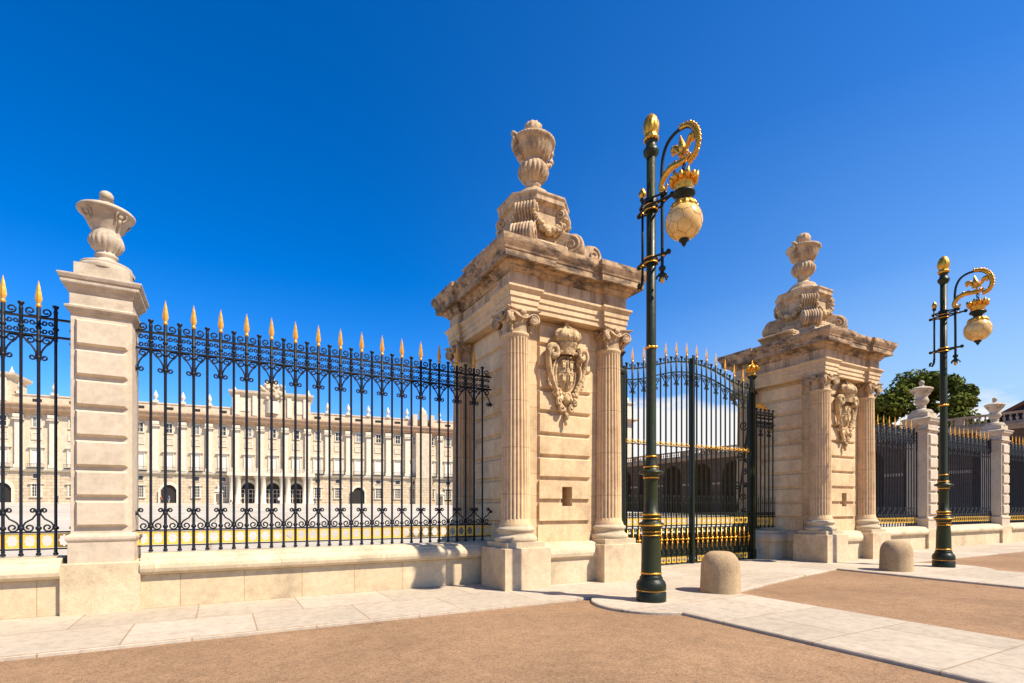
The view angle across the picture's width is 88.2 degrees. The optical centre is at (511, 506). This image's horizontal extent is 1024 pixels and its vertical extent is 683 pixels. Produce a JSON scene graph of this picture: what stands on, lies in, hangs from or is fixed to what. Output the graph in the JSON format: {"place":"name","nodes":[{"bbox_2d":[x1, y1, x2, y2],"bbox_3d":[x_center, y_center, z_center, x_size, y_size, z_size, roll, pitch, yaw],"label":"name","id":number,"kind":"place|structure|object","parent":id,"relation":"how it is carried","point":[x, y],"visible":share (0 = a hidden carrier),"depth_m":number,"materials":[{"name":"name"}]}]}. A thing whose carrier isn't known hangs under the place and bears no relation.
{"place":"outdoors","nodes":[
{"label":"outdoors","id":0,"kind":"place"},
{"bbox_2d":[0,502,960,561],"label":"plaza","id":1,"kind":"structure","parent":0,"point":[63,516],"depth_m":37.75,"materials":[{"name":"beige stone"}]},
{"bbox_2d":[213,486,223,504],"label":"sentry box","id":2,"kind":"object","parent":1,"relation":"on","point":[216,496],"visible":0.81,"depth_m":108.42,"materials":[{"name":"white stone"}]},
{"bbox_2d":[0,367,452,503],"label":"palace","id":3,"kind":"structure","parent":1,"relation":"on","point":[30,444],"depth_m":130.08,"materials":[{"name":"stone"}]},
{"bbox_2d":[0,431,7,438],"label":"window","id":4,"kind":"structure","parent":3,"relation":"in","point":[6,432],"depth_m":112.54,"materials":[{"name":"white stone"}]},
{"bbox_2d":[0,414,8,425],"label":"window","id":5,"kind":"structure","parent":3,"relation":"in","point":[6,415],"depth_m":112.52,"materials":[{"name":"white stone"}]},
{"bbox_2d":[0,442,11,467],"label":"window","id":6,"kind":"structure","parent":3,"relation":"in","point":[7,447],"depth_m":112.52,"materials":[{"name":"white stone"}]},
{"bbox_2d":[0,479,13,501],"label":"doorway","id":7,"kind":"structure","parent":3,"relation":"in","point":[9,487],"depth_m":112.60,"materials":[{"name":"white stone"}]},
{"bbox_2d":[26,443,44,467],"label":"window","id":8,"kind":"structure","parent":3,"relation":"in","point":[33,448],"depth_m":114.29,"materials":[{"name":"white stone"}]},
{"bbox_2d":[28,473,43,496],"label":"window","id":9,"kind":"structure","parent":3,"relation":"in","point":[33,485],"depth_m":114.37,"materials":[{"name":"white stone"}]},
{"bbox_2d":[31,415,41,427],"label":"window","id":10,"kind":"structure","parent":3,"relation":"in","point":[33,418],"depth_m":114.40,"materials":[{"name":"white stone"}]},
{"bbox_2d":[31,432,41,439],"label":"window","id":11,"kind":"structure","parent":3,"relation":"in","point":[33,434],"depth_m":114.40,"materials":[{"name":"white stone"}]},
{"bbox_2d":[63,445,70,468],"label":"window","id":12,"kind":"structure","parent":3,"relation":"in","point":[68,448],"depth_m":116.54,"materials":[{"name":"white stone"}]},
{"bbox_2d":[65,474,70,497],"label":"window","id":13,"kind":"structure","parent":3,"relation":"in","point":[68,484],"depth_m":116.63,"materials":[{"name":"white stone"}]},
{"bbox_2d":[68,417,70,428],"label":"window","id":14,"kind":"structure","parent":3,"relation":"in","point":[69,418],"depth_m":116.71,"materials":[{"name":"white stone"}]},
{"bbox_2d":[139,421,144,432],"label":"window","id":15,"kind":"structure","parent":3,"relation":"in","point":[141,423],"depth_m":121.99,"materials":[{"name":"white stone"}]},
{"bbox_2d":[139,437,144,443],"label":"window","id":16,"kind":"structure","parent":3,"relation":"in","point":[141,439],"depth_m":121.99,"materials":[{"name":"white stone"}]},
{"bbox_2d":[139,475,146,497],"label":"window","id":17,"kind":"structure","parent":3,"relation":"in","point":[141,486],"depth_m":121.96,"materials":[{"name":"white stone"}]},
{"bbox_2d":[139,447,147,470],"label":"window","id":18,"kind":"structure","parent":3,"relation":"in","point":[142,452],"depth_m":121.99,"materials":[{"name":"white stone"}]},
{"bbox_2d":[158,482,177,502],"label":"doorway","id":19,"kind":"structure","parent":3,"relation":"in","point":[172,489],"depth_m":124.12,"materials":[{"name":"white stone"}]},
{"bbox_2d":[161,448,176,470],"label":"window","id":20,"kind":"structure","parent":3,"relation":"in","point":[170,453],"depth_m":124.12,"materials":[{"name":"white stone"}]},
{"bbox_2d":[167,423,173,433],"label":"window","id":21,"kind":"structure","parent":3,"relation":"in","point":[169,425],"depth_m":124.12,"materials":[{"name":"white stone"}]},
{"bbox_2d":[167,438,173,444],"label":"window","id":22,"kind":"structure","parent":3,"relation":"in","point":[170,441],"depth_m":124.21,"materials":[{"name":"white stone"}]},
{"bbox_2d":[188,449,202,471],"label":"window","id":23,"kind":"structure","parent":3,"relation":"in","point":[198,454],"depth_m":126.26,"materials":[{"name":"white stone"}]},
{"bbox_2d":[191,424,200,434],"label":"window","id":24,"kind":"structure","parent":3,"relation":"in","point":[197,426],"depth_m":126.35,"materials":[{"name":"white stone"}]},
{"bbox_2d":[190,476,201,497],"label":"window","id":25,"kind":"structure","parent":3,"relation":"in","point":[197,487],"depth_m":126.29,"materials":[{"name":"white stone"}]},
{"bbox_2d":[195,439,200,445],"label":"window","id":26,"kind":"structure","parent":3,"relation":"in","point":[197,441],"depth_m":126.35,"materials":[{"name":"white stone"}]},
{"bbox_2d":[218,426,226,435],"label":"window","id":27,"kind":"structure","parent":3,"relation":"in","point":[224,428],"depth_m":128.56,"materials":[{"name":"white stone"}]},
{"bbox_2d":[216,450,229,472],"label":"window","id":28,"kind":"structure","parent":3,"relation":"in","point":[224,454],"depth_m":128.50,"materials":[{"name":"white stone"}]},
{"bbox_2d":[217,477,228,497],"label":"window","id":29,"kind":"structure","parent":3,"relation":"in","point":[224,487],"depth_m":128.53,"materials":[{"name":"white glass"}]},
{"bbox_2d":[222,440,226,446],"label":"window","id":30,"kind":"structure","parent":3,"relation":"in","point":[224,443],"depth_m":128.56,"materials":[{"name":"white stone"}]},
{"bbox_2d":[241,479,254,502],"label":"doorway","id":31,"kind":"structure","parent":3,"relation":"in","point":[251,484],"depth_m":130.62,"materials":[{"name":"glass"}]},
{"bbox_2d":[242,451,254,471],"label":"window","id":32,"kind":"structure","parent":3,"relation":"in","point":[250,455],"depth_m":130.71,"materials":[{"name":"white stone"}]},
{"bbox_2d":[244,427,252,437],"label":"window","id":33,"kind":"structure","parent":3,"relation":"in","point":[249,428],"depth_m":130.71,"materials":[{"name":"white stone"}]},
{"bbox_2d":[248,441,252,447],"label":"window","id":34,"kind":"structure","parent":3,"relation":"in","point":[250,444],"depth_m":130.78,"materials":[{"name":"white stone"}]},
{"bbox_2d":[266,452,279,472],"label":"window","id":35,"kind":"structure","parent":3,"relation":"in","point":[275,456],"depth_m":132.80,"materials":[{"name":"white stone"}]},
{"bbox_2d":[269,428,276,438],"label":"window","id":36,"kind":"structure","parent":3,"relation":"in","point":[274,429],"depth_m":132.90,"materials":[{"name":"white stone"}]},
{"bbox_2d":[269,442,276,448],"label":"window","id":37,"kind":"structure","parent":3,"relation":"in","point":[274,444],"depth_m":132.90,"materials":[{"name":"white stone"}]},
{"bbox_2d":[266,480,279,502],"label":"doorway","id":38,"kind":"structure","parent":3,"relation":"in","point":[276,485],"depth_m":132.80,"materials":[{"name":"black stone"}]},
{"bbox_2d":[292,429,299,439],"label":"window","id":39,"kind":"structure","parent":3,"relation":"in","point":[298,431],"depth_m":134.99,"materials":[{"name":"white stone"}]},
{"bbox_2d":[290,453,302,472],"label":"window","id":40,"kind":"structure","parent":3,"relation":"in","point":[299,456],"depth_m":134.96,"materials":[{"name":"white stone"}]},
{"bbox_2d":[291,480,301,503],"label":"doorway","id":41,"kind":"structure","parent":3,"relation":"in","point":[299,484],"depth_m":134.99,"materials":[{"name":"glass"}]},
{"bbox_2d":[312,454,323,474],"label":"window","id":42,"kind":"structure","parent":3,"relation":"in","point":[315,456],"depth_m":136.69,"materials":[{"name":"white stone"}]},
{"bbox_2d":[314,430,321,440],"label":"window","id":43,"kind":"structure","parent":3,"relation":"in","point":[315,432],"depth_m":136.69,"materials":[{"name":"white stone"}]},
{"bbox_2d":[313,479,322,498],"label":"window","id":44,"kind":"structure","parent":3,"relation":"in","point":[315,487],"depth_m":136.75,"materials":[{"name":"white stone"}]},
{"bbox_2d":[335,432,338,441],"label":"window","id":45,"kind":"structure","parent":3,"relation":"in","point":[336,433],"depth_m":138.70,"materials":[{"name":"white stone"}]},
{"bbox_2d":[332,454,343,474],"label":"window","id":46,"kind":"structure","parent":3,"relation":"in","point":[336,458],"depth_m":138.60,"materials":[{"name":"white stone"}]},
{"bbox_2d":[333,479,342,498],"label":"window","id":47,"kind":"structure","parent":3,"relation":"in","point":[336,489],"depth_m":138.70,"materials":[{"name":"white stone"}]},
{"bbox_2d":[355,433,360,442],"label":"window","id":48,"kind":"structure","parent":3,"relation":"in","point":[357,435],"depth_m":140.78,"materials":[{"name":"white stone"}]},
{"bbox_2d":[355,446,360,451],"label":"wall panel","id":49,"kind":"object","parent":3,"relation":"in","point":[357,448],"depth_m":140.77,"materials":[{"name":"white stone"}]},
{"bbox_2d":[353,455,364,475],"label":"window","id":50,"kind":"structure","parent":3,"relation":"in","point":[357,460],"depth_m":140.68,"materials":[{"name":"white stone"}]},
{"bbox_2d":[352,485,365,503],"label":"doorway","id":51,"kind":"structure","parent":3,"relation":"in","point":[356,490],"depth_m":140.78,"materials":[{"name":"black stone"}]},
{"bbox_2d":[375,434,380,443],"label":"window","id":52,"kind":"structure","parent":3,"relation":"in","point":[377,436],"depth_m":142.83,"materials":[{"name":"white stone"}]},
{"bbox_2d":[375,447,380,452],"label":"wall panel","id":53,"kind":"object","parent":3,"relation":"in","point":[377,449],"depth_m":142.81,"materials":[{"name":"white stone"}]},
{"bbox_2d":[373,456,384,475],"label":"window","id":54,"kind":"structure","parent":3,"relation":"in","point":[377,460],"depth_m":142.69,"materials":[{"name":"white stone"}]},
{"bbox_2d":[374,480,383,498],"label":"window","id":55,"kind":"structure","parent":3,"relation":"in","point":[377,489],"depth_m":142.79,"materials":[{"name":"white stone"}]},
{"bbox_2d":[393,480,400,498],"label":"window","id":56,"kind":"structure","parent":3,"relation":"in","point":[397,490],"depth_m":144.83,"materials":[{"name":"white glass"}]},
{"bbox_2d":[394,435,400,443],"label":"window","id":57,"kind":"structure","parent":3,"relation":"in","point":[397,437],"depth_m":144.90,"materials":[{"name":"white stone"}]},
{"bbox_2d":[394,448,400,453],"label":"wall panel","id":58,"kind":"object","parent":3,"relation":"in","point":[396,450],"depth_m":144.90,"materials":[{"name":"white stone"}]},
{"bbox_2d":[393,457,403,476],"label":"window","id":59,"kind":"structure","parent":3,"relation":"in","point":[397,461],"depth_m":144.79,"materials":[{"name":"white stone"}]},
{"bbox_2d":[412,458,415,476],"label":"window","id":60,"kind":"structure","parent":3,"relation":"in","point":[413,460],"depth_m":146.50,"materials":[{"name":"white glass"}]},
{"bbox_2d":[432,458,436,476],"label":"window","id":61,"kind":"structure","parent":3,"relation":"in","point":[433,460],"depth_m":148.73,"materials":[{"name":"white stone"}]},
{"bbox_2d":[443,459,452,477],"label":"window","id":62,"kind":"structure","parent":3,"relation":"in","point":[445,461],"depth_m":150.30,"materials":[{"name":"white stone"}]},
{"bbox_2d":[444,481,451,499],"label":"window","id":63,"kind":"structure","parent":3,"relation":"in","point":[450,489],"depth_m":150.56,"materials":[{"name":"white glass"}]},
{"bbox_2d":[445,437,451,446],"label":"window","id":64,"kind":"structure","parent":3,"relation":"in","point":[445,437],"depth_m":150.30,"materials":[{"name":"white stone"}]},
{"bbox_2d":[435,490,444,504],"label":"sentry box","id":65,"kind":"object","parent":1,"relation":"on","point":[442,494],"visible":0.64,"depth_m":130.01,"materials":[{"name":"white stone"}]},
{"bbox_2d":[628,410,1023,523],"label":"arcade building","id":66,"kind":"structure","parent":1,"relation":"on","point":[1016,426],"depth_m":56.98,"materials":[{"name":"stone"}]},
{"bbox_2d":[0,552,1023,682],"bbox_3d":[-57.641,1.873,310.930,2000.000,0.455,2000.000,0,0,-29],"label":"road","id":67,"kind":"structure","parent":0,"point":[584,641],"depth_m":6.09,"materials":[{"name":"compacted sand"},{"name":"gravel"}]},
{"bbox_2d":[628,398,636,461],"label":"building","id":68,"kind":"structure","parent":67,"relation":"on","point":[630,427],"depth_m":93.03,"materials":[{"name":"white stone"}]},
{"bbox_2d":[874,368,989,433],"bbox_3d":[46.640,-7.205,61.003,14.180,17.631,14.737,0,0,-29],"label":"broadleaf tree","id":69,"kind":"object","parent":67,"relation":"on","point":[893,402],"visible":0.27,"depth_m":58.30,"materials":[{"name":"green plant"}]},
{"bbox_2d":[987,401,1023,421],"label":"dark roofed building","id":70,"kind":"structure","parent":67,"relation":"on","point":[1018,406],"depth_m":57.56,"materials":[{"name":"stone"}]},
{"bbox_2d":[0,541,1023,682],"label":"pavement","id":71,"kind":"structure","parent":0,"point":[968,656],"depth_m":7.71,"materials":[{"name":"beige stone"}]},
{"bbox_2d":[0,555,66,619],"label":"wall","id":72,"kind":"structure","parent":71,"relation":"on","point":[29,586],"depth_m":7.62,"materials":[{"name":"stone"}]},
{"bbox_2d":[0,276,70,556],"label":"iron fence","id":73,"kind":"object","parent":72,"relation":"on","point":[39,510],"visible":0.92,"depth_m":7.88,"materials":[{"name":"metal"}]},
{"bbox_2d":[56,191,148,615],"bbox_3d":[-6.406,-1.542,8.342,1.020,6.885,1.020,0,0,-29],"label":"stone post","id":74,"kind":"object","parent":71,"relation":"on","point":[107,306],"visible":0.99,"depth_m":8.01,"materials":[{"name":"stone"}]},
{"bbox_2d":[140,541,486,608],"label":"wall","id":75,"kind":"structure","parent":71,"relation":"on","point":[178,578],"depth_m":9.38,"materials":[{"name":"stone"}]},
{"bbox_2d":[135,301,491,551],"bbox_3d":[-3.273,-1.337,10.074,6.465,4.145,0.084,0,0,-29],"label":"iron fence","id":76,"kind":"object","parent":75,"relation":"on","point":[329,527],"visible":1,"depth_m":9.73,"materials":[{"name":"metal"}]},
{"bbox_2d":[431,120,645,590],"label":"gate pier","id":77,"kind":"structure","parent":71,"relation":"on","point":[529,303],"depth_m":11.31,"materials":[{"name":"stone"}]},
{"bbox_2d":[620,343,626,523],"bbox_3d":[2.629,-1.460,14.053,0.450,6.120,1.194,0,0,-29],"label":"gate post","id":78,"kind":"object","parent":71,"relation":"on","point":[622,371],"visible":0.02,"depth_m":13.68,"materials":[{"name":"black metal"}]},
{"bbox_2d":[623,341,691,564],"bbox_3d":[3.974,-1.533,14.348,2.603,6.247,0.133,0,0,-29],"label":"gate leaf","id":79,"kind":"object","parent":71,"relation":"on","point":[676,545],"visible":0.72,"depth_m":14.49,"materials":[{"name":"green paint"}]},
{"bbox_2d":[692,355,695,562],"bbox_3d":[5.138,-1.355,14.929,0.120,5.870,0.038,0,0,-29],"label":"gate meeting stile","id":80,"kind":"object","parent":79,"relation":"attached to","point":[693,457],"visible":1,"depth_m":14.92,"materials":[{"name":"green paint"}]},
{"bbox_2d":[636,113,702,602],"bbox_3d":[2.558,-2.533,8.704,0.579,8.365,1.417,0,0,-29],"label":"street lamp","id":81,"kind":"object","parent":71,"relation":"on","point":[683,221],"visible":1,"depth_m":8.90,"materials":[{"name":"metal"}]},
{"bbox_2d":[700,551,740,594],"bbox_3d":[3.950,1.249,9.993,0.722,0.822,0.721,0,0,-29],"label":"bollard","id":82,"kind":"object","parent":71,"relation":"on","point":[720,572],"visible":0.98,"depth_m":9.72,"materials":[{"name":"stone"}]},
{"bbox_2d":[695,346,751,561],"bbox_3d":[6.249,-1.533,15.606,2.603,6.247,0.133,0,0,-29],"label":"gate leaf","id":83,"kind":"object","parent":71,"relation":"on","point":[735,542],"visible":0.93,"depth_m":15.67,"materials":[{"name":"green paint"}]},
{"bbox_2d":[731,361,759,558],"bbox_3d":[7.214,-1.460,16.588,0.450,6.120,1.194,0,0,-29],"label":"gate post","id":84,"kind":"object","parent":71,"relation":"on","point":[752,369],"visible":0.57,"depth_m":16.20,"materials":[{"name":"black metal"}]},
{"bbox_2d":[755,529,786,558],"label":"screen plinth","id":85,"kind":"structure","parent":71,"relation":"on","point":[770,544],"depth_m":16.33,"materials":[{"name":"stone"}]},
{"bbox_2d":[755,399,774,527],"bbox_3d":[7.922,-1.345,16.549,1.020,4.010,0.080,0,0,-29],"label":"side screen","id":86,"kind":"object","parent":85,"relation":"on","point":[765,425],"visible":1,"depth_m":16.54,"materials":[{"name":"green paint"}]},
{"bbox_2d":[717,233,897,562],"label":"gate pier","id":87,"kind":"structure","parent":71,"relation":"on","point":[818,372],"depth_m":16.43,"materials":[{"name":"stone"}]},
{"bbox_2d":[879,540,913,571],"bbox_3d":[9.690,1.249,13.322,0.722,0.822,0.721,0,0,-29],"label":"bollard","id":88,"kind":"object","parent":71,"relation":"on","point":[896,555],"visible":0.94,"depth_m":13.06,"materials":[{"name":"stone"}]},
{"bbox_2d":[881,526,929,549],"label":"wall","id":89,"kind":"structure","parent":71,"relation":"on","point":[914,537],"depth_m":19.71,"materials":[{"name":"stone"}]},
{"bbox_2d":[875,416,917,526],"bbox_3d":[13.351,-1.337,19.265,5.676,4.145,0.084,0,0,-29],"label":"iron fence","id":90,"kind":"object","parent":89,"relation":"on","point":[883,438],"visible":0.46,"depth_m":19.88,"materials":[{"name":"metal"}]},
{"bbox_2d":[901,380,939,548],"bbox_3d":[16.147,-1.542,20.811,1.020,6.885,1.020,0,0,-29],"label":"stone post","id":91,"kind":"object","parent":71,"relation":"on","point":[925,420],"visible":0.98,"depth_m":20.49,"materials":[{"name":"stone"}]},
{"bbox_2d":[929,256,994,567],"bbox_3d":[11.732,-2.533,13.811,0.579,8.365,1.417,0,0,-29],"label":"street lamp","id":92,"kind":"object","parent":71,"relation":"on","point":[978,329],"visible":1,"depth_m":14.02,"materials":[{"name":"metal"}]},
{"bbox_2d":[951,523,1003,546],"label":"wall","id":93,"kind":"structure","parent":71,"relation":"on","point":[970,534],"depth_m":22.27,"materials":[{"name":"stone"}]},
{"bbox_2d":[937,425,991,524],"bbox_3d":[19.122,-1.337,22.456,6.065,4.145,0.084,0,0,-29],"label":"iron fence","id":94,"kind":"object","parent":93,"relation":"on","point":[966,444],"visible":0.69,"depth_m":22.74,"materials":[{"name":"metal"}]},
{"bbox_2d":[977,397,1013,542],"bbox_3d":[21.966,-1.542,24.028,1.020,6.885,1.020,0,0,-29],"label":"stone post","id":95,"kind":"object","parent":71,"relation":"on","point":[1000,433],"visible":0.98,"depth_m":23.72,"materials":[{"name":"stone"}]},
{"bbox_2d":[1010,522,1023,541],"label":"wall","id":96,"kind":"structure","parent":71,"relation":"on","point":[1017,531],"depth_m":24.34,"materials":[{"name":"stone"}]},
{"bbox_2d":[1008,435,1023,522],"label":"iron fence","id":97,"kind":"object","parent":96,"relation":"on","point":[1015,450],"visible":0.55,"depth_m":25.17,"materials":[{"name":"metal"}]},
{"bbox_2d":[0,0,1023,458],"label":"sky","id":98,"kind":"structure","parent":0,"point":[332,165],"materials":[{"name":"blue"}]}
]}

